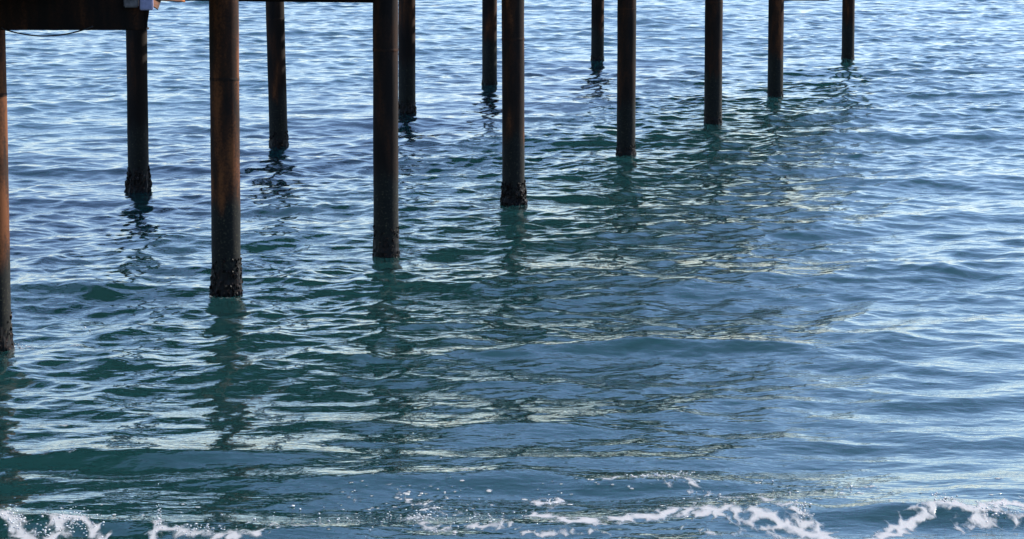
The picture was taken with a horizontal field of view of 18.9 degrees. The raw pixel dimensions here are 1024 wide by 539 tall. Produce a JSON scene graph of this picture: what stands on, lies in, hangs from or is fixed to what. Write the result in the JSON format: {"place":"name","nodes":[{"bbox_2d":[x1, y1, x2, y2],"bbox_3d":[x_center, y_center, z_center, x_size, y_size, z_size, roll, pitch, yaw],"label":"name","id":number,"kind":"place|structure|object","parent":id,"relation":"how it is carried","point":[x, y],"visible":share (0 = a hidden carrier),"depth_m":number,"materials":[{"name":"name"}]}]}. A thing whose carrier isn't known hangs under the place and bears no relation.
{"place":"outdoors","nodes":[
{"label":"outdoors","id":0,"kind":"place"},
{"bbox_2d":[0,0,1023,538],"bbox_3d":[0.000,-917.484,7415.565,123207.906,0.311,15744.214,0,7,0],"label":"sea water","id":1,"kind":"structure","parent":0,"point":[808,286],"depth_m":37.54,"materials":[{"name":"blue liquid"}]},
{"bbox_2d":[0,30,13,351],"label":"pier pile","id":2,"kind":"object","parent":1,"relation":"in","point":[6,338],"visible":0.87,"depth_m":32.60,"materials":[{"name":"metal"}]},
{"bbox_2d":[124,30,151,192],"bbox_3d":[-6.057,-1.662,49.816,0.478,6.800,0.483,0,7,0],"label":"pier pile","id":3,"kind":"object","parent":1,"relation":"in","point":[138,177],"visible":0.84,"depth_m":49.58,"materials":[{"name":"metal"}]},
{"bbox_2d":[209,0,242,296],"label":"pier pile","id":4,"kind":"object","parent":1,"relation":"in","point":[226,280],"visible":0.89,"depth_m":36.99,"materials":[{"name":"metal"}]},
{"bbox_2d":[266,2,288,146],"bbox_3d":[-4.446,-2.737,58.460,0.409,6.800,0.414,-1,7,0],"label":"pier pile","id":5,"kind":"object","parent":1,"relation":"in","point":[276,70],"visible":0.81,"depth_m":58.21,"materials":[{"name":"metal"}]},
{"bbox_2d":[372,0,399,257],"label":"pier pile","id":6,"kind":"object","parent":1,"relation":"in","point":[385,139],"visible":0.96,"depth_m":40.97,"materials":[{"name":"metal"}]},
{"bbox_2d":[398,0,416,113],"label":"pier pile","id":7,"kind":"object","parent":1,"relation":"in","point":[406,57],"visible":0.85,"depth_m":67.18,"materials":[{"name":"metal"}]},
{"bbox_2d":[481,0,497,84],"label":"pier pile","id":8,"kind":"object","parent":1,"relation":"in","point":[489,42],"visible":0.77,"depth_m":76.70,"materials":[{"name":"metal"}]},
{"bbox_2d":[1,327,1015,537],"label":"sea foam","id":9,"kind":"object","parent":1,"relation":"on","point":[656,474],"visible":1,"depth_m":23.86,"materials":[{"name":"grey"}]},
{"bbox_2d":[500,0,527,205],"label":"pier pile","id":10,"kind":"object","parent":1,"relation":"in","point":[513,189],"visible":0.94,"depth_m":47.64,"materials":[{"name":"metal"}]},
{"bbox_2d":[590,0,603,60],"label":"pier pile","id":11,"kind":"object","parent":1,"relation":"in","point":[597,30],"visible":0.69,"depth_m":87.01,"materials":[{"name":"metal"}]},
{"bbox_2d":[615,0,636,155],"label":"pier pile","id":12,"kind":"object","parent":1,"relation":"in","point":[626,68],"visible":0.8,"depth_m":56.24,"materials":[{"name":"metal"}]},
{"bbox_2d":[703,0,722,123],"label":"pier pile","id":13,"kind":"object","parent":1,"relation":"in","point":[713,63],"visible":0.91,"depth_m":64.17,"materials":[{"name":"metal"}]},
{"bbox_2d":[767,0,783,96],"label":"pier pile","id":14,"kind":"object","parent":1,"relation":"in","point":[775,43],"visible":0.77,"depth_m":72.01,"materials":[{"name":"metal"}]},
{"bbox_2d":[784,0,828,0],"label":"pipe bracket","id":15,"kind":"object","parent":14,"relation":"attached to","point":[806,0],"visible":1,"depth_m":71.98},
{"bbox_2d":[841,0,854,58],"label":"pier pile","id":16,"kind":"object","parent":1,"relation":"in","point":[848,19],"visible":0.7,"depth_m":88.16,"materials":[{"name":"metal"}]},
{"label":"pier deck","id":17,"kind":"object","parent":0,"visible":0},
{"bbox_2d":[0,0,184,29],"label":"steel beam","id":18,"kind":"structure","parent":17,"relation":"attached to","point":[63,14],"depth_m":32.10,"materials":[{"name":"black metal"}]},
{"bbox_2d":[1,26,92,36],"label":"cable","id":19,"kind":"object","parent":18,"relation":"hanging from","point":[46,35],"visible":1,"depth_m":32.09,"materials":[{"name":"black rubber"}]},
{"bbox_2d":[124,0,138,6],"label":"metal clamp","id":20,"kind":"object","parent":18,"relation":"attached to","point":[131,3],"visible":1,"depth_m":32.02,"materials":[{"name":"grey metal"}]},
{"bbox_2d":[140,0,152,9],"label":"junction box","id":21,"kind":"object","parent":18,"relation":"attached to","point":[146,4],"visible":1,"depth_m":32.00,"materials":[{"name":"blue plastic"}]},
{"bbox_2d":[185,0,373,2],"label":"steel beam","id":22,"kind":"structure","parent":17,"relation":"attached to","point":[355,1],"depth_m":41.10,"materials":[{"name":"brown metal"}]}
]}

